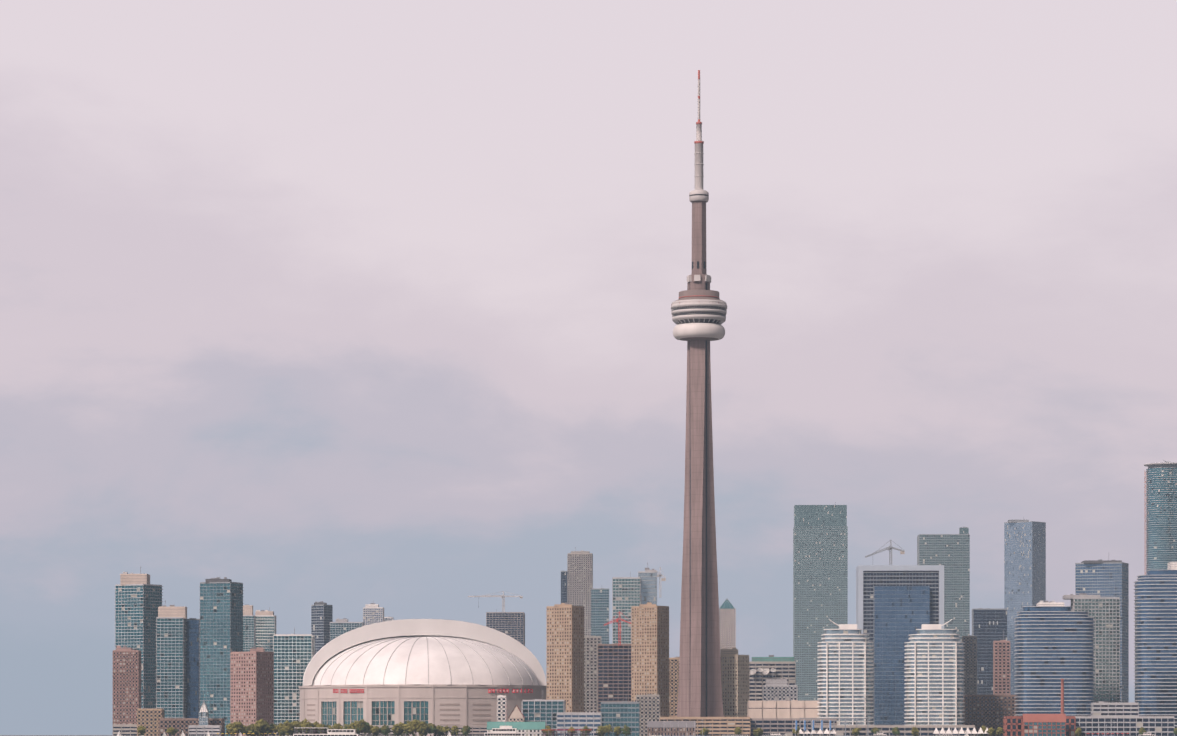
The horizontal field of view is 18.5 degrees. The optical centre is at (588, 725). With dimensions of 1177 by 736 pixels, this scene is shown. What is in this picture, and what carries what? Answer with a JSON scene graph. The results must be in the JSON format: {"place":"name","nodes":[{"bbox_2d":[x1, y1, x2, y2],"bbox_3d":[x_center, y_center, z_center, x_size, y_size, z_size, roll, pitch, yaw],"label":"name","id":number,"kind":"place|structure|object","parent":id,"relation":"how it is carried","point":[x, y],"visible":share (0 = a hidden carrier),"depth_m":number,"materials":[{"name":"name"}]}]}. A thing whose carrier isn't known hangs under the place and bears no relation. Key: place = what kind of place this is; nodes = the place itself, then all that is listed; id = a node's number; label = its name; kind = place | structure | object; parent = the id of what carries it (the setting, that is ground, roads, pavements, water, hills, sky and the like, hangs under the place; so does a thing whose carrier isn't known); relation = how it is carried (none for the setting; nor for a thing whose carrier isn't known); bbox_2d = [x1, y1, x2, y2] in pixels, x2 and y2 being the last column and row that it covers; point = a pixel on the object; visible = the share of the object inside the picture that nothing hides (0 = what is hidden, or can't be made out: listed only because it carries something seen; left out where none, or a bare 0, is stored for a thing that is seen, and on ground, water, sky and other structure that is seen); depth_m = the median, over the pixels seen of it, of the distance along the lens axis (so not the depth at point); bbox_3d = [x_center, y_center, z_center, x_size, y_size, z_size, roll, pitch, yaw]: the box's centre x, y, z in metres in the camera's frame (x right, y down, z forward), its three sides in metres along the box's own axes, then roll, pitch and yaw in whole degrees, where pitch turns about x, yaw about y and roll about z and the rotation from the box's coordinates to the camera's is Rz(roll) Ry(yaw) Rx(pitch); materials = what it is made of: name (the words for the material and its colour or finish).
{"place":"outdoors","nodes":[
{"label":"outdoors","id":0,"kind":"place"},
{"bbox_2d":[0,735,112,735],"bbox_3d":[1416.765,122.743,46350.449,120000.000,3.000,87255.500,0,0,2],"label":"ground","id":1,"kind":"structure","parent":0,"point":[56,735],"depth_m":8408.79,"materials":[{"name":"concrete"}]},
{"bbox_2d":[137,725,146,735],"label":"tree","id":2,"kind":"object","parent":1,"relation":"on","point":[141,729],"visible":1,"depth_m":2774.80,"materials":[{"name":"green plant"}]},
{"bbox_2d":[225,723,239,735],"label":"tree","id":3,"kind":"object","parent":1,"relation":"on","point":[229,725],"visible":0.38,"depth_m":2776.04,"materials":[{"name":"green plant"}]},
{"bbox_2d":[228,721,243,735],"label":"tree","id":4,"kind":"object","parent":1,"relation":"on","point":[237,728],"visible":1,"depth_m":2771.17,"materials":[{"name":"green plant"}]},
{"bbox_2d":[248,718,269,735],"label":"tree","id":5,"kind":"object","parent":1,"relation":"on","point":[260,726],"visible":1,"depth_m":2767.44,"materials":[{"name":"green plant"}]},
{"bbox_2d":[279,720,293,735],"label":"tree","id":6,"kind":"object","parent":1,"relation":"on","point":[287,728],"visible":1,"depth_m":2766.02,"materials":[{"name":"green plant"}]},
{"bbox_2d":[300,718,314,733],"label":"tree","id":7,"kind":"object","parent":1,"relation":"on","point":[308,726],"visible":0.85,"depth_m":2765.27,"materials":[{"name":"green plant"}]},
{"bbox_2d":[315,723,329,733],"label":"tree","id":8,"kind":"object","parent":1,"relation":"on","point":[319,727],"visible":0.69,"depth_m":2770.43,"materials":[{"name":"green plant"}]},
{"bbox_2d":[354,719,369,735],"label":"tree","id":9,"kind":"object","parent":1,"relation":"on","point":[364,727],"visible":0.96,"depth_m":2764.48,"materials":[{"name":"green plant"}]},
{"bbox_2d":[371,726,380,735],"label":"tree","id":10,"kind":"object","parent":1,"relation":"on","point":[375,730],"visible":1,"depth_m":2779.44,"materials":[{"name":"green plant"}]},
{"bbox_2d":[379,724,390,735],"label":"tree","id":11,"kind":"object","parent":1,"relation":"on","point":[385,730],"visible":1,"depth_m":2774.32,"materials":[{"name":"green plant"}]},
{"bbox_2d":[391,723,400,735],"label":"tree","id":12,"kind":"object","parent":1,"relation":"on","point":[395,728],"visible":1,"depth_m":2769.83,"materials":[{"name":"green plant"}]},
{"bbox_2d":[403,720,412,735],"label":"tree","id":13,"kind":"object","parent":1,"relation":"on","point":[406,730],"visible":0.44,"depth_m":2771.61,"materials":[{"name":"green plant"}]},
{"bbox_2d":[407,719,419,735],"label":"tree","id":14,"kind":"object","parent":1,"relation":"on","point":[415,723],"visible":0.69,"depth_m":2766.95,"materials":[{"name":"green plant"}]},
{"bbox_2d":[299,619,546,735],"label":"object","id":15,"kind":"structure","parent":1,"relation":"on","point":[437,672],"depth_m":3119.97,"materials":[{"name":"metal"}]},
{"bbox_2d":[416,721,430,735],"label":"tree","id":16,"kind":"object","parent":1,"relation":"on","point":[422,729],"visible":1,"depth_m":2762.81,"materials":[{"name":"green plant"}]},
{"bbox_2d":[427,723,437,735],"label":"tree","id":17,"kind":"object","parent":1,"relation":"on","point":[432,729],"visible":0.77,"depth_m":2769.99,"materials":[{"name":"green plant"}]},
{"bbox_2d":[451,725,459,735],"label":"tree","id":18,"kind":"object","parent":1,"relation":"on","point":[455,729],"visible":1,"depth_m":2767.94,"materials":[{"name":"green plant"}]},
{"bbox_2d":[460,725,470,735],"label":"tree","id":19,"kind":"object","parent":1,"relation":"on","point":[465,730],"visible":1,"depth_m":2782.33,"materials":[{"name":"green plant"}]},
{"bbox_2d":[486,609,524,645],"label":"building under construction","id":20,"kind":"structure","parent":1,"relation":"on","point":[511,624],"depth_m":5206.30,"materials":[{"name":"grey glass"}]},
{"bbox_2d":[468,591,522,613],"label":"crane","id":21,"kind":"object","parent":20,"relation":"on","point":[502,597],"visible":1,"depth_m":5205.75,"materials":[{"name":"white metal"}]},
{"bbox_2d":[596,726,604,735],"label":"tree","id":22,"kind":"object","parent":1,"relation":"on","point":[601,731],"visible":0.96,"depth_m":2763.41,"materials":[{"name":"green plant"}]},
{"bbox_2d":[602,724,612,735],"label":"tree","id":23,"kind":"object","parent":1,"relation":"on","point":[607,728],"visible":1,"depth_m":2759.06,"materials":[{"name":"green plant"}]},
{"bbox_2d":[598,643,630,711],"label":"building under construction","id":24,"kind":"structure","parent":1,"relation":"on","point":[614,672],"depth_m":3200.84,"materials":[{"name":"purple glass"}]},
{"bbox_2d":[604,611,630,645],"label":"crane","id":25,"kind":"object","parent":24,"relation":"on","point":[618,620],"visible":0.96,"depth_m":3199.80,"materials":[{"name":"red metal"}]},
{"bbox_2d":[621,725,631,735],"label":"tree","id":26,"kind":"object","parent":1,"relation":"on","point":[626,730],"visible":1,"depth_m":2762.88,"materials":[{"name":"green plant"}]},
{"bbox_2d":[638,568,656,605],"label":"building","id":27,"kind":"structure","parent":1,"relation":"on","point":[648,576],"depth_m":3460.21,"materials":[{"name":"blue glass"}]},
{"bbox_2d":[654,567,665,597],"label":"crane","id":28,"kind":"object","parent":27,"relation":"attached to","point":[659,574],"visible":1,"depth_m":3458.91,"materials":[{"name":"white metal"}]},
{"bbox_2d":[647,721,695,735],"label":"building","id":29,"kind":"structure","parent":1,"relation":"on","point":[661,727],"depth_m":2779.47,"materials":[{"name":"grey concrete"}]},
{"bbox_2d":[671,70,726,716],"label":"observation tower","id":30,"kind":"structure","parent":1,"relation":"on","point":[699,309],"depth_m":2993.55,"materials":[{"name":"concrete"}]},
{"bbox_2d":[659,717,749,735],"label":"building","id":31,"kind":"structure","parent":1,"relation":"on","point":[719,726],"depth_m":2878.05,"materials":[{"name":"beige concrete"}]},
{"bbox_2d":[753,727,763,735],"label":"tree","id":32,"kind":"object","parent":1,"relation":"on","point":[758,731],"visible":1,"depth_m":2771.46,"materials":[{"name":"green plant"}]},
{"bbox_2d":[747,700,818,717],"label":"convention hall","id":33,"kind":"structure","parent":1,"relation":"on","point":[783,709],"depth_m":2936.38,"materials":[{"name":"beige concrete"}]},
{"bbox_2d":[797,729,836,735],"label":"tents","id":34,"kind":"object","parent":1,"relation":"on","point":[819,731],"visible":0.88,"depth_m":2761.38,"materials":[{"name":"fabric"}]},
{"bbox_2d":[795,718,868,735],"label":"ferry dock gantry","id":35,"kind":"object","parent":1,"relation":"on","point":[812,724],"visible":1,"depth_m":2765.04,"materials":[{"name":"metal"}]},
{"bbox_2d":[817,619,872,724],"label":"apartment building","id":36,"kind":"structure","parent":1,"relation":"on","point":[845,669],"depth_m":2915.49,"materials":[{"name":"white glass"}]},
{"bbox_2d":[812,725,974,735],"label":"building","id":37,"kind":"structure","parent":1,"relation":"on","point":[924,730],"depth_m":2823.88,"materials":[{"name":"white concrete"}]},
{"bbox_2d":[856,565,943,724],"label":"framed office","id":38,"kind":"structure","parent":1,"relation":"on","point":[896,605],"depth_m":3387.37,"materials":[{"name":"blue glass"}]},
{"bbox_2d":[865,540,904,564],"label":"crane","id":39,"kind":"object","parent":38,"relation":"on","point":[900,550],"visible":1,"depth_m":3392.65,"materials":[{"name":"metal"}]},
{"bbox_2d":[904,619,964,724],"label":"apartment building","id":40,"kind":"structure","parent":1,"relation":"on","point":[934,672],"depth_m":2913.44,"materials":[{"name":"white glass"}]},
{"bbox_2d":[933,727,987,735],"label":"tents","id":41,"kind":"object","parent":1,"relation":"on","point":[961,731],"visible":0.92,"depth_m":2758.17,"materials":[{"name":"fabric"}]},
{"bbox_2d":[1003,716,1075,735],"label":"brick building","id":42,"kind":"structure","parent":1,"relation":"on","point":[1012,725],"depth_m":2791.03,"materials":[{"name":"red brick"}]},
{"bbox_2d":[1022,714,1065,735],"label":"building","id":43,"kind":"structure","parent":1,"relation":"on","point":[1043,724],"depth_m":2775.74,"materials":[{"name":"red glass"}]},
{"bbox_2d":[1014,601,1094,715],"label":"high-rise building","id":44,"kind":"structure","parent":1,"relation":"on","point":[1054,643],"depth_m":2950.19,"materials":[{"name":"blue glass"}]},
{"bbox_2d":[1061,679,1063,713],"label":"chimney","id":45,"kind":"object","parent":1,"relation":"on","point":[1062,696],"visible":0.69,"depth_m":2804.08,"materials":[{"name":"brick"}]},
{"bbox_2d":[1075,716,1174,735],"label":"building","id":46,"kind":"structure","parent":1,"relation":"on","point":[1152,725],"depth_m":2808.52,"materials":[{"name":"white glass"}]},
{"bbox_2d":[1134,562,1176,735],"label":"skyscraper","id":47,"kind":"structure","parent":1,"relation":"on","point":[1155,639],"depth_m":2947.73,"materials":[{"name":"blue glass"}]},
{"bbox_2d":[1144,460,1176,574],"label":"skyscraper","id":48,"kind":"structure","parent":1,"relation":"on","point":[1161,515],"depth_m":4982.12,"materials":[{"name":"teal glass"}]},
{"bbox_2d":[113,724,136,735],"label":"building","id":49,"kind":"structure","parent":0,"point":[128,729],"depth_m":2842.31,"materials":[{"name":"white concrete"}]},
{"bbox_2d":[113,641,140,723],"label":"building","id":50,"kind":"structure","parent":0,"point":[126,683],"depth_m":2972.91,"materials":[{"name":"brown brick"}]},
{"bbox_2d":[114,567,162,708],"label":"building","id":51,"kind":"structure","parent":0,"point":[138,598],"depth_m":3373.00,"materials":[{"name":"teal glass"}]},
{"bbox_2d":[137,709,164,735],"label":"building","id":52,"kind":"structure","parent":0,"point":[148,719],"depth_m":2831.66,"materials":[{"name":"beige concrete"}]},
{"bbox_2d":[156,601,186,717],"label":"building","id":53,"kind":"structure","parent":0,"point":[171,663],"depth_m":3313.41,"materials":[{"name":"teal glass"}]},
{"bbox_2d":[159,718,224,735],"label":"building","id":54,"kind":"structure","parent":0,"point":[180,724],"depth_m":2820.92,"materials":[{"name":"brown concrete"}]},
{"bbox_2d":[186,618,199,717],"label":"building","id":55,"kind":"structure","parent":0,"point":[193,667],"depth_m":3332.86,"materials":[{"name":"blue glass"}]},
{"bbox_2d":[199,712,208,724],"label":"lookout tower","id":56,"kind":"structure","parent":0,"point":[203,718],"depth_m":2805.44,"materials":[{"name":"blue glass"}]},
{"bbox_2d":[199,701,208,711],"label":"spire roof","id":57,"kind":"structure","parent":56,"relation":"on","point":[203,708],"depth_m":2806.65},
{"bbox_2d":[188,725,221,735],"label":"building","id":58,"kind":"structure","parent":0,"point":[201,730],"depth_m":2800.30,"materials":[{"name":"white concrete"}]},
{"bbox_2d":[199,577,243,735],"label":"building","id":59,"kind":"structure","parent":0,"point":[221,619],"depth_m":3267.55,"materials":[{"name":"teal glass"}]},
{"bbox_2d":[243,605,256,651],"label":"building","id":60,"kind":"structure","parent":0,"point":[249,630],"depth_m":4415.09,"materials":[{"name":"teal glass"}]},
{"bbox_2d":[230,641,273,735],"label":"building","id":61,"kind":"structure","parent":0,"point":[252,687],"depth_m":2977.94,"materials":[{"name":"pink brick"}]},
{"bbox_2d":[255,607,275,651],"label":"building","id":62,"kind":"structure","parent":0,"point":[266,626],"depth_m":4464.58,"materials":[{"name":"white glass"}]},
{"bbox_2d":[273,628,314,724],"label":"building","id":63,"kind":"structure","parent":0,"point":[294,653],"depth_m":3209.66,"materials":[{"name":"teal glass"}]},
{"bbox_2d":[311,601,332,653],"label":"building","id":64,"kind":"structure","parent":0,"point":[321,615],"depth_m":4818.99,"materials":[{"name":"blue glass"}]},
{"bbox_2d":[330,618,364,640],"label":"building","id":65,"kind":"structure","parent":0,"point":[338,627],"depth_m":4612.10,"materials":[{"name":"teal glass"}]},
{"bbox_2d":[320,725,406,735],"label":"building","id":66,"kind":"structure","parent":0,"point":[391,733],"depth_m":2856.28,"materials":[{"name":"white glass"}]},
{"bbox_2d":[363,603,383,625],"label":"building","id":67,"kind":"structure","parent":0,"point":[373,613],"depth_m":5011.82,"materials":[{"name":"grey concrete"}]},
{"bbox_2d":[436,725,486,735],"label":"building","id":68,"kind":"structure","parent":0,"point":[478,730],"depth_m":2823.97,"materials":[{"name":"white concrete"}]},
{"bbox_2d":[497,695,506,721],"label":"white stair tower","id":69,"kind":"structure","parent":0,"point":[501,708],"depth_m":2838.24,"materials":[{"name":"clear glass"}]},
{"bbox_2d":[487,722,545,735],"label":"terminal building","id":70,"kind":"structure","parent":0,"point":[530,728],"depth_m":2794.92,"materials":[{"name":"teal metal"}]},
{"bbox_2d":[509,705,524,721],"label":"pavilion","id":71,"kind":"structure","parent":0,"point":[516,714],"depth_m":2833.06,"materials":[{"name":"beige glass"}]},
{"bbox_2d":[521,689,565,735],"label":"building","id":72,"kind":"structure","parent":0,"point":[540,710],"depth_m":2852.40,"materials":[{"name":"teal glass"}]},
{"bbox_2d":[561,571,566,602],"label":"building","id":73,"kind":"structure","parent":0,"point":[563,586],"depth_m":5304.11,"materials":[{"name":"blue glass"}]},
{"bbox_2d":[546,596,583,711],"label":"building","id":74,"kind":"structure","parent":0,"point":[565,652],"depth_m":3089.30,"materials":[{"name":"brown concrete"}]},
{"bbox_2d":[557,712,601,735],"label":"building","id":75,"kind":"structure","parent":0,"point":[578,721],"depth_m":2811.49,"materials":[{"name":"white glass"}]},
{"bbox_2d":[567,547,592,635],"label":"building","id":76,"kind":"structure","parent":0,"point":[579,575],"depth_m":5203.12,"materials":[{"name":"grey concrete"}]},
{"bbox_2d":[0,0,1176,734],"label":"sky","id":77,"kind":"structure","parent":0,"point":[346,305],"materials":[{"name":"grey"}]},
{"bbox_2d":[584,635,601,711],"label":"building","id":78,"kind":"structure","parent":0,"point":[592,642],"depth_m":3301.38,"materials":[{"name":"beige concrete"}]},
{"bbox_2d":[591,588,608,643],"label":"building","id":79,"kind":"structure","parent":0,"point":[599,608],"depth_m":5002.21,"materials":[{"name":"teal glass"}]},
{"bbox_2d":[601,701,639,735],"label":"building","id":80,"kind":"structure","parent":0,"point":[620,714],"depth_m":2840.55,"materials":[{"name":"teal glass"}]},
{"bbox_2d":[612,577,640,643],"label":"building","id":81,"kind":"structure","parent":0,"point":[626,594],"depth_m":3450.78,"materials":[{"name":"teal glass"}]},
{"bbox_2d":[636,685,659,735],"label":"building","id":82,"kind":"structure","parent":0,"point":[649,707],"depth_m":2909.72,"materials":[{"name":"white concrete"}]},
{"bbox_2d":[631,602,668,716],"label":"building","id":83,"kind":"structure","parent":0,"point":[650,645],"depth_m":3047.24,"materials":[{"name":"brown concrete"}]},
{"bbox_2d":[669,657,678,716],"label":"building","id":84,"kind":"structure","parent":0,"point":[673,680],"depth_m":3149.04,"materials":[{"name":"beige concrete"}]},
{"bbox_2d":[719,609,735,654],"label":"building","id":85,"kind":"structure","parent":0,"point":[727,621],"depth_m":4996.62,"materials":[{"name":"beige concrete"}]},
{"bbox_2d":[719,599,734,608],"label":"pyramid roof","id":86,"kind":"structure","parent":85,"relation":"on","point":[726,604],"depth_m":5000.35,"materials":[{"name":"teal glass"}]},
{"bbox_2d":[720,642,748,716],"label":"building","id":87,"kind":"structure","parent":0,"point":[735,679],"depth_m":3023.14,"materials":[{"name":"grey concrete"}]},
{"bbox_2d":[749,655,795,700],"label":"building","id":88,"kind":"structure","parent":0,"point":[784,667],"depth_m":3146.82,"materials":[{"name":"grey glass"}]},
{"bbox_2d":[749,668,775,674],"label":"satellite dishes","id":89,"kind":"object","parent":88,"relation":"on","point":[753,671],"visible":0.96,"depth_m":3142.97,"materials":[{"name":"metal"}]},
{"bbox_2d":[762,678,797,700],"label":"building","id":90,"kind":"structure","parent":0,"point":[778,689],"depth_m":3046.50,"materials":[{"name":"grey concrete"}]},
{"bbox_2d":[750,718,836,735],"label":"building","id":91,"kind":"structure","parent":0,"point":[781,726],"depth_m":2886.54,"materials":[{"name":"beige glass"}]},
{"bbox_2d":[793,502,847,700],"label":"green tower","id":92,"kind":"structure","parent":0,"point":[820,566],"depth_m":6491.23,"materials":[{"name":"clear glass"}]},
{"bbox_2d":[917,527,969,641],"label":"green tower","id":93,"kind":"structure","parent":0,"point":[950,553],"depth_m":5984.97,"materials":[{"name":"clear glass"}]},
{"bbox_2d":[962,635,976,694],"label":"building","id":94,"kind":"structure","parent":0,"point":[970,666],"depth_m":3490.33,"materials":[{"name":"grey glass"}]},
{"bbox_2d":[972,608,1006,694],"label":"building","id":95,"kind":"structure","parent":0,"point":[989,626],"depth_m":4188.09,"materials":[{"name":"blue glass"}]},
{"bbox_2d":[963,685,1015,735],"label":"building","id":96,"kind":"structure","parent":0,"point":[989,711],"depth_m":2981.17,"materials":[{"name":"black glass"}]},
{"bbox_2d":[993,630,1009,694],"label":"building","id":97,"kind":"structure","parent":0,"point":[1001,664],"depth_m":3290.00,"materials":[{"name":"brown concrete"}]},
{"bbox_2d":[1004,519,1045,694],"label":"building","id":98,"kind":"structure","parent":0,"point":[1024,562],"depth_m":6200.65,"materials":[{"name":"blue glass"}]},
{"bbox_2d":[1063,593,1119,702],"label":"building","id":99,"kind":"structure","parent":0,"point":[1104,612],"depth_m":3048.15,"materials":[{"name":"grey glass"}]},
{"bbox_2d":[1075,559,1128,702],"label":"building","id":100,"kind":"structure","parent":0,"point":[1105,578],"depth_m":4393.80,"materials":[{"name":"blue glass"}]},
{"bbox_2d":[1091,691,1138,715],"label":"building","id":101,"kind":"structure","parent":0,"point":[1101,708],"depth_m":2898.41,"materials":[{"name":"white concrete"}]},
{"label":"water","id":102,"kind":"structure","parent":0,"visible":0},
{"bbox_2d":[293,724,358,735],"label":"harbour ferry","id":103,"kind":"object","parent":102,"relation":"on","point":[341,732],"visible":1,"depth_m":1291.00,"materials":[{"name":"white metal"}]},
{"bbox_2d":[484,720,525,735],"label":"motor yacht","id":104,"kind":"object","parent":102,"relation":"on","point":[505,730],"visible":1,"depth_m":1649.54,"materials":[{"name":"white plastic"}]},
{"bbox_2d":[541,729,591,735],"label":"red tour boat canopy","id":105,"kind":"object","parent":102,"relation":"on","point":[555,733],"visible":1,"depth_m":1309.53,"materials":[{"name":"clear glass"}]},
{"bbox_2d":[667,719,1110,735],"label":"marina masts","id":106,"kind":"object","parent":102,"relation":"on","point":[708,726],"visible":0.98,"depth_m":2738.84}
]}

